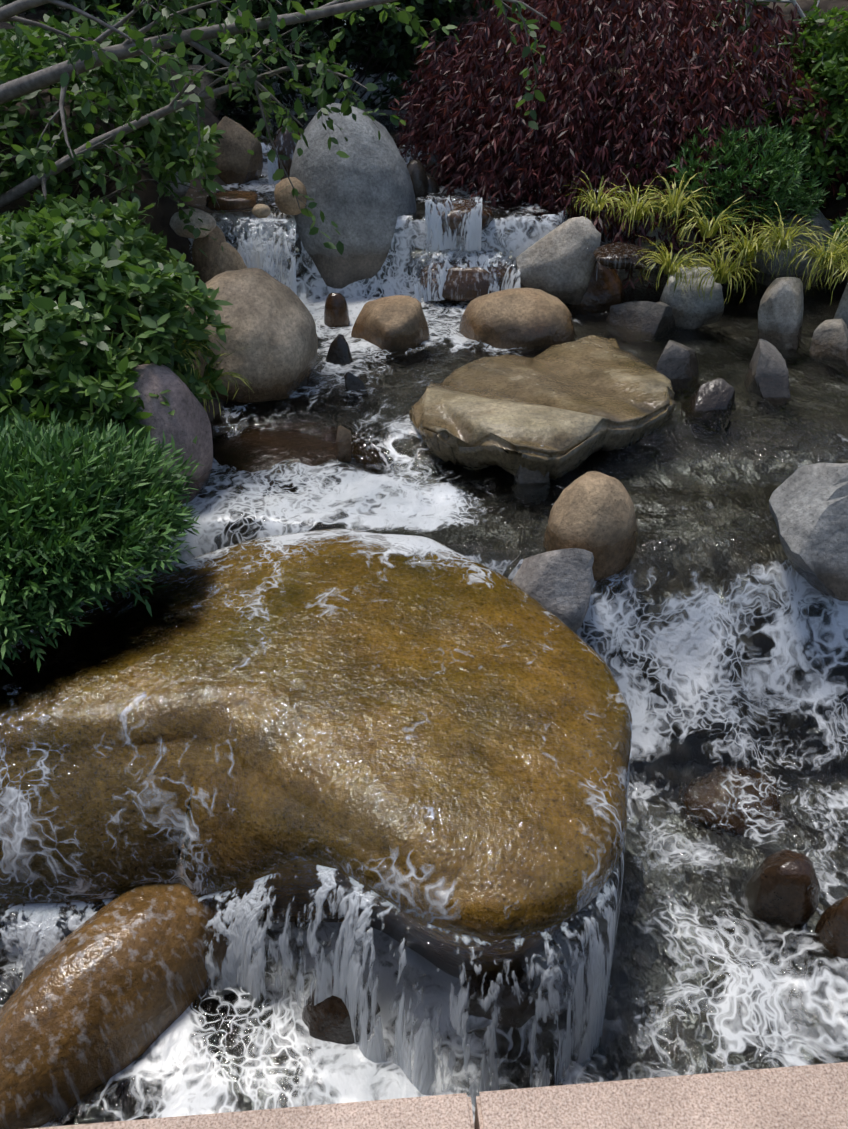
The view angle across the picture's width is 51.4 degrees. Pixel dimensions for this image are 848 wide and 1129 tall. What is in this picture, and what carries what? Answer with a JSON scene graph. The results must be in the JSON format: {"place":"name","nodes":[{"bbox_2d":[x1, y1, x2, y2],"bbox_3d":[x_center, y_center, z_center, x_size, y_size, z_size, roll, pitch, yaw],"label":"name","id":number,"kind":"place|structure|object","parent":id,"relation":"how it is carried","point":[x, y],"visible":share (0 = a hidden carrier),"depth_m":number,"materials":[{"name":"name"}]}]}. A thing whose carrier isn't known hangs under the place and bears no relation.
{"place":"outdoors","nodes":[
{"label":"outdoors","id":0,"kind":"place"},
{"bbox_2d":[29,1093,473,1128],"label":"coping slab","id":1,"kind":"structure","parent":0,"point":[450,1111],"depth_m":1.32,"materials":[{"name":"stone"}]},
{"bbox_2d":[274,177,306,214],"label":"lip rock","id":2,"kind":"object","parent":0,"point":[286,202],"visible":0.83,"depth_m":5.60,"materials":[{"name":"beige stone"}]},
{"bbox_2d":[0,20,847,1127],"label":"stream water","id":3,"kind":"structure","parent":0,"point":[712,630],"depth_m":3.37,"materials":[{"name":"white liquid"}]},
{"bbox_2d":[180,64,222,117],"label":"rock","id":4,"kind":"object","parent":3,"relation":"on","point":[211,104],"visible":0.15,"depth_m":7.34,"materials":[{"name":"grey stone"}]},
{"bbox_2d":[206,191,257,210],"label":"lip rock","id":5,"kind":"object","parent":3,"relation":"on","point":[233,200],"visible":0.94,"depth_m":5.56,"materials":[{"name":"brown stone"}]},
{"bbox_2d":[252,204,270,217],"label":"lip rock","id":6,"kind":"object","parent":5,"relation":"on","point":[261,210],"visible":0.96,"depth_m":5.54,"materials":[{"name":"beige stone"}]},
{"bbox_2d":[216,217,296,294],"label":"waterfall","id":7,"kind":"structure","parent":3,"relation":"on","point":[253,251],"depth_m":5.49,"materials":[{"name":"grey liquid"}]},
{"bbox_2d":[267,147,280,183],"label":"waterfall","id":8,"kind":"structure","parent":3,"relation":"on","point":[271,169],"depth_m":6.51,"materials":[{"name":"grey liquid"}]},
{"bbox_2d":[0,764,629,1106],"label":"waterfall","id":9,"kind":"structure","parent":3,"relation":"on","point":[244,934],"depth_m":2.35,"materials":[{"name":"grey liquid"}]},
{"bbox_2d":[407,159,428,195],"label":"rock","id":10,"kind":"object","parent":3,"relation":"in","point":[417,173],"visible":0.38,"depth_m":6.22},
{"bbox_2d":[425,141,450,185],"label":"rock","id":11,"kind":"object","parent":3,"relation":"in","point":[432,161],"visible":0.12,"depth_m":6.53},
{"bbox_2d":[430,199,493,235],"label":"rock","id":12,"kind":"object","parent":3,"relation":"on","point":[454,218],"visible":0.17,"depth_m":5.61,"materials":[{"name":"brown stone"}]},
{"bbox_2d":[425,195,481,250],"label":"waterfall","id":13,"kind":"structure","parent":12,"relation":"on","point":[472,227],"depth_m":5.57,"materials":[{"name":"grey liquid"}]},
{"bbox_2d":[409,335,676,479],"bbox_3d":[0.631,-0.806,4.407,1.600,0.283,1.052,-23,40,-31],"label":"stone slab","id":14,"kind":"object","parent":3,"relation":"on","point":[571,405],"visible":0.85,"depth_m":4.13,"materials":[{"name":"brown stone"}]},
{"bbox_2d":[593,242,662,268],"bbox_3d":[1.255,-1.889,5.410,0.333,0.107,0.467,27,42,35],"label":"dark ledge","id":15,"kind":"object","parent":3,"relation":"on","point":[616,255],"visible":0.92,"depth_m":5.30,"materials":[{"name":"stone"}]},
{"bbox_2d":[641,215,664,252],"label":"rock","id":16,"kind":"object","parent":3,"relation":"in","point":[652,233],"visible":0.33,"depth_m":6.00,"materials":[{"name":"grey stone"}]},
{"bbox_2d":[659,267,723,328],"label":"bank rock","id":17,"kind":"object","parent":3,"relation":"in","point":[690,308],"visible":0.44,"depth_m":5.31,"materials":[{"name":"grey stone"}]},
{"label":"shrub stems","id":18,"kind":"object","parent":3,"relation":"in","visible":0},
{"bbox_2d":[824,183,847,251],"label":"shrub","id":19,"kind":"object","parent":18,"relation":"attached to","point":[843,221],"visible":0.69,"depth_m":5.56,"materials":[{"name":"green plant"}]},
{"bbox_2d":[0,0,847,540],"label":"ground","id":20,"kind":"structure","parent":0,"point":[162,210],"depth_m":6.17,"materials":[{"name":"soil"}]},
{"bbox_2d":[4,289,137,406],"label":"shrub stems","id":21,"kind":"object","parent":20,"relation":"on","point":[123,336],"depth_m":3.93,"materials":[{"name":"green plant"}]},
{"bbox_2d":[0,42,166,203],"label":"shrub","id":22,"kind":"object","parent":20,"relation":"on","point":[94,189],"visible":0.1,"depth_m":5.33,"materials":[{"name":"green plant"}]},
{"bbox_2d":[0,189,177,287],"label":"shrub leaves","id":23,"kind":"object","parent":20,"relation":"on","point":[162,255],"visible":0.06,"depth_m":4.50,"materials":[{"name":"green plant"}]},
{"bbox_2d":[0,326,196,443],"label":"shrub leaves","id":24,"kind":"object","parent":20,"relation":"on","point":[125,408],"visible":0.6,"depth_m":3.36,"materials":[{"name":"green plant"}]},
{"bbox_2d":[0,1,225,200],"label":"shrub","id":25,"kind":"object","parent":20,"relation":"on","point":[21,45],"visible":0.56,"depth_m":4.84,"materials":[{"name":"green plant"}]},
{"bbox_2d":[0,196,232,420],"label":"shrub","id":26,"kind":"object","parent":20,"relation":"on","point":[111,272],"visible":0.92,"depth_m":3.51,"materials":[{"name":"green plant"}]},
{"bbox_2d":[0,883,258,1128],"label":"long boulder","id":27,"kind":"object","parent":20,"relation":"on","point":[116,985],"visible":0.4,"depth_m":2.37,"materials":[{"name":"brown stone"}]},
{"bbox_2d":[82,362,212,504],"bbox_3d":[-1.193,-0.493,3.700,0.603,0.740,0.465,1,33,1],"label":"pink rock","id":28,"kind":"object","parent":20,"relation":"on","point":[186,423],"visible":0.25,"depth_m":3.51,"materials":[{"name":"stone"}]},
{"bbox_2d":[145,167,189,202],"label":"rock","id":29,"kind":"object","parent":20,"relation":"on","point":[180,191],"depth_m":5.89,"materials":[{"name":"grey stone"}]},
{"bbox_2d":[170,208,215,237],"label":"lip rock","id":30,"kind":"object","parent":20,"relation":"on","point":[177,224],"visible":0.73,"depth_m":5.12,"materials":[{"name":"grey stone"}]},
{"bbox_2d":[192,225,225,283],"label":"waterfall rock","id":31,"kind":"object","parent":20,"relation":"on","point":[208,246],"visible":0.35,"depth_m":5.33,"materials":[{"name":"stone"}]},
{"bbox_2d":[205,242,246,282],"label":"waterfall rock","id":32,"kind":"object","parent":20,"relation":"on","point":[229,258],"visible":0.19,"depth_m":5.34,"materials":[{"name":"stone"}]},
{"bbox_2d":[210,116,262,183],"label":"rock","id":33,"kind":"object","parent":20,"relation":"on","point":[237,162],"visible":0.69,"depth_m":6.51,"materials":[{"name":"stone"}]},
{"bbox_2d":[184,268,317,402],"bbox_3d":[-0.916,-1.139,4.567,0.717,0.769,0.768,1,33,1],"label":"bank boulder","id":34,"kind":"object","parent":20,"relation":"on","point":[267,317],"visible":0.75,"depth_m":4.28,"materials":[{"name":"grey stone"}]},
{"bbox_2d":[213,429,336,471],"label":"rock","id":35,"kind":"object","parent":20,"relation":"on","point":[256,450],"visible":0.15,"depth_m":4.08,"materials":[{"name":"brown stone"}]},
{"bbox_2d":[336,425,350,460],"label":"rock","id":36,"kind":"object","parent":35,"relation":"on","point":[343,446],"visible":0.75,"depth_m":4.00,"materials":[{"name":"stone"}]},
{"bbox_2d":[110,0,448,112],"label":"hedge stems","id":37,"kind":"object","parent":20,"relation":"on","point":[359,77],"visible":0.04,"depth_m":8.57,"materials":[{"name":"green plant"}]},
{"bbox_2d":[0,0,560,255],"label":"tree branch","id":38,"kind":"object","parent":20,"relation":"on","point":[246,21],"depth_m":4.01,"materials":[{"name":"green plant"}]},
{"bbox_2d":[271,126,300,179],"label":"rock","id":39,"kind":"object","parent":20,"relation":"on","point":[285,144],"visible":0.15,"depth_m":6.48,"materials":[{"name":"grey stone"}]},
{"bbox_2d":[0,860,583,980],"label":"rock ledge","id":40,"kind":"object","parent":20,"relation":"on","point":[396,924],"visible":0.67,"depth_m":2.49,"materials":[{"name":"brown stone"}]},
{"bbox_2d":[0,528,631,937],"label":"boulder","id":41,"kind":"object","parent":40,"relation":"on","point":[432,732],"visible":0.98,"depth_m":2.56,"materials":[{"name":"brown stone"}]},
{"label":"juniper stems","id":42,"kind":"object","parent":40,"relation":"on","visible":0},
{"bbox_2d":[0,493,131,676],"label":"shrub","id":43,"kind":"object","parent":42,"relation":"attached to","point":[35,615],"visible":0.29,"depth_m":2.66,"materials":[{"name":"green plant"}]},
{"bbox_2d":[0,408,203,638],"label":"shrub","id":44,"kind":"object","parent":42,"relation":"on","point":[110,481],"visible":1,"depth_m":2.85,"materials":[{"name":"green plant"}]},
{"bbox_2d":[300,377,308,385],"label":"dark rock","id":45,"kind":"object","parent":20,"relation":"on","point":[304,382],"visible":0.1,"depth_m":4.56,"materials":[{"name":"black stone"}]},
{"bbox_2d":[44,0,566,113],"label":"hedge leaves","id":46,"kind":"object","parent":20,"relation":"on","point":[383,53],"visible":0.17,"depth_m":7.64,"materials":[{"name":"green plant"}]},
{"bbox_2d":[324,293,349,326],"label":"rock","id":47,"kind":"object","parent":20,"relation":"on","point":[336,313],"visible":0.65,"depth_m":5.38,"materials":[{"name":"brown stone"}]},
{"bbox_2d":[325,334,351,364],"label":"dark rock","id":48,"kind":"object","parent":20,"relation":"on","point":[339,352],"visible":0.33,"depth_m":4.84,"materials":[{"name":"black stone"}]},
{"bbox_2d":[302,976,379,1044],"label":"submerged rock","id":49,"kind":"object","parent":20,"relation":"on","point":[328,1019],"visible":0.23,"depth_m":2.45,"materials":[{"name":"stone"}]},
{"bbox_2d":[289,103,415,288],"bbox_3d":[-0.481,-2.327,5.933,0.870,1.390,0.656,1,33,1],"label":"boulder","id":50,"kind":"object","parent":20,"relation":"on","point":[363,195],"visible":0.56,"depth_m":5.62,"materials":[{"name":"grey stone"}]},
{"bbox_2d":[252,0,455,52],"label":"hedge leaves","id":51,"kind":"object","parent":20,"relation":"on","point":[307,4],"visible":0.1,"depth_m":8.79,"materials":[{"name":"green plant"}]},
{"bbox_2d":[344,372,364,389],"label":"dark rock","id":52,"kind":"object","parent":20,"relation":"on","point":[353,382],"visible":0.17,"depth_m":4.51,"materials":[{"name":"grey stone"}]},
{"bbox_2d":[351,295,429,349],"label":"brown rock","id":53,"kind":"object","parent":20,"relation":"on","point":[394,322],"visible":0.48,"depth_m":5.03,"materials":[{"name":"brown stone"}]},
{"bbox_2d":[427,175,439,192],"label":"cobble","id":54,"kind":"object","parent":20,"relation":"on","point":[433,185],"visible":0.19,"depth_m":6.35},
{"bbox_2d":[420,259,517,301],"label":"cascade rock","id":55,"kind":"object","parent":20,"relation":"on","point":[467,284],"visible":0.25,"depth_m":5.66,"materials":[{"name":"brown stone"}]},
{"bbox_2d":[413,249,519,302],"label":"waterfall","id":56,"kind":"structure","parent":55,"relation":"on","point":[481,259],"depth_m":5.66,"materials":[{"name":"grey liquid"}]},
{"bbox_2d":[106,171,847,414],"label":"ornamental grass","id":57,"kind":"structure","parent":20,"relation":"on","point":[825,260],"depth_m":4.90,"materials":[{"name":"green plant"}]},
{"bbox_2d":[462,970,536,1027],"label":"submerged rock","id":58,"kind":"object","parent":20,"relation":"on","point":[511,1000],"depth_m":2.52,"materials":[{"name":"stone"}]},
{"bbox_2d":[459,288,574,348],"bbox_3d":[0.558,-1.386,5.326,0.698,0.543,0.557,1,33,1],"label":"boulder","id":59,"kind":"object","parent":20,"relation":"on","point":[518,318],"visible":0.65,"depth_m":5.09,"materials":[{"name":"brown stone"}]},
{"bbox_2d":[479,136,561,187],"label":"shade boulder","id":60,"kind":"object","parent":20,"relation":"on","point":[494,160],"visible":0.04,"depth_m":6.39,"materials":[{"name":"grey stone"}]},
{"bbox_2d":[513,445,549,483],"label":"rock","id":61,"kind":"object","parent":20,"relation":"on","point":[524,475],"visible":0.29,"depth_m":3.85,"materials":[{"name":"grey stone"}]},
{"bbox_2d":[512,548,594,631],"bbox_3d":[0.412,0.170,3.332,0.417,0.571,0.236,1,33,1],"label":"angular rock","id":62,"kind":"object","parent":20,"relation":"on","point":[559,583],"visible":0.44,"depth_m":3.20,"materials":[{"name":"grey stone"}]},
{"bbox_2d":[516,216,600,304],"bbox_3d":[0.874,-1.960,5.742,0.533,0.612,0.330,10,34,14],"label":"angular boulder","id":63,"kind":"object","parent":20,"relation":"on","point":[553,262],"visible":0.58,"depth_m":5.60,"materials":[{"name":"grey stone"}]},
{"bbox_2d":[543,471,637,580],"bbox_3d":[0.642,-0.085,3.429,0.357,0.580,0.319,1,33,1],"label":"round rock","id":64,"kind":"object","parent":20,"relation":"on","point":[593,512],"visible":0.67,"depth_m":3.27,"materials":[{"name":"brown stone"}]},
{"bbox_2d":[580,261,624,305],"bbox_3d":[1.139,-1.747,5.868,0.392,0.536,0.324,1,33,1],"label":"rock ledge","id":65,"kind":"object","parent":20,"relation":"on","point":[606,287],"visible":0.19,"depth_m":5.71,"materials":[{"name":"brown stone"}]},
{"bbox_2d":[389,0,847,289],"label":"japanese maple","id":66,"kind":"object","parent":20,"relation":"on","point":[450,93],"depth_m":5.81,"materials":[{"name":"red plant"}]},
{"bbox_2d":[607,301,675,333],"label":"pond rock","id":67,"kind":"object","parent":20,"relation":"on","point":[650,317],"visible":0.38,"depth_m":5.30,"materials":[{"name":"grey stone"}]},
{"bbox_2d":[654,340,697,378],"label":"pond rock","id":68,"kind":"object","parent":20,"relation":"on","point":[676,360],"visible":0.48,"depth_m":4.66,"materials":[{"name":"grey stone"}]},
{"bbox_2d":[691,378,734,410],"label":"pond rock","id":69,"kind":"object","parent":20,"relation":"on","point":[717,394],"visible":0.4,"depth_m":4.32,"materials":[{"name":"grey stone"}]},
{"bbox_2d":[656,141,794,227],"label":"shrub stems","id":70,"kind":"object","parent":20,"relation":"on","point":[718,199],"visible":0.12,"depth_m":5.84,"materials":[{"name":"green plant"}]},
{"bbox_2d":[622,115,829,227],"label":"shrub leaves","id":71,"kind":"object","parent":70,"relation":"attached to","point":[795,186],"visible":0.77,"depth_m":5.58,"materials":[{"name":"green plant"}]},
{"bbox_2d":[628,0,846,203],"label":"corner tree","id":72,"kind":"object","parent":20,"relation":"on","point":[821,48],"depth_m":5.99,"materials":[{"name":"plant"}]},
{"bbox_2d":[744,339,789,397],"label":"pond rock","id":73,"kind":"object","parent":20,"relation":"on","point":[767,374],"visible":0.65,"depth_m":4.43,"materials":[{"name":"grey stone"}]},
{"bbox_2d":[758,277,803,349],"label":"bank rock","id":74,"kind":"object","parent":20,"relation":"on","point":[780,313],"visible":0.65,"depth_m":4.98,"materials":[{"name":"grey stone"}]},
{"bbox_2d":[745,849,819,927],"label":"dark rock","id":75,"kind":"object","parent":20,"relation":"on","point":[782,887],"visible":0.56,"depth_m":2.74,"materials":[{"name":"brown stone"}]},
{"bbox_2d":[750,204,839,287],"bbox_3d":[2.607,-2.162,6.197,0.594,0.694,0.502,1,33,1],"label":"bank rock","id":76,"kind":"object","parent":20,"relation":"on","point":[822,222],"visible":0.4,"depth_m":6.01,"materials":[{"name":"grey stone"}]},
{"bbox_2d":[769,463,847,600],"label":"boulder","id":77,"kind":"object","parent":20,"relation":"on","point":[808,505],"visible":1,"depth_m":3.26,"materials":[{"name":"grey stone"}]},
{"bbox_2d":[800,88,847,209],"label":"shrub stems","id":78,"kind":"object","parent":20,"relation":"on","point":[834,202],"visible":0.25,"depth_m":6.21,"materials":[{"name":"green plant"}]},
{"bbox_2d":[746,5,847,187],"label":"shrub leaves","id":79,"kind":"object","parent":78,"relation":"attached to","point":[836,72],"visible":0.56,"depth_m":5.75,"materials":[{"name":"green plant"}]},
{"bbox_2d":[809,318,847,365],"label":"pond rock","id":80,"kind":"object","parent":20,"relation":"on","point":[829,342],"visible":0.48,"depth_m":4.84,"materials":[{"name":"grey stone"}]},
{"bbox_2d":[815,895,847,958],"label":"dark rock","id":81,"kind":"object","parent":20,"relation":"on","point":[831,930],"visible":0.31,"depth_m":2.66,"materials":[{"name":"brown stone"}]},
{"bbox_2d":[833,282,847,327],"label":"bank rock","id":82,"kind":"object","parent":20,"relation":"on","point":[842,311],"visible":0.12,"depth_m":5.10,"materials":[{"name":"grey stone"}]},
{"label":"hedge stems","id":83,"kind":"object","parent":20,"relation":"on","visible":0},
{"bbox_2d":[0,0,288,122],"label":"hedge leaves","id":84,"kind":"object","parent":83,"relation":"on","point":[65,15],"visible":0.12,"depth_m":7.34,"materials":[{"name":"green plant"}]},
{"bbox_2d":[474,1062,847,1128],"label":"coping slab","id":85,"kind":"structure","parent":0,"point":[806,1097],"depth_m":1.34,"materials":[{"name":"stone"}]}
]}

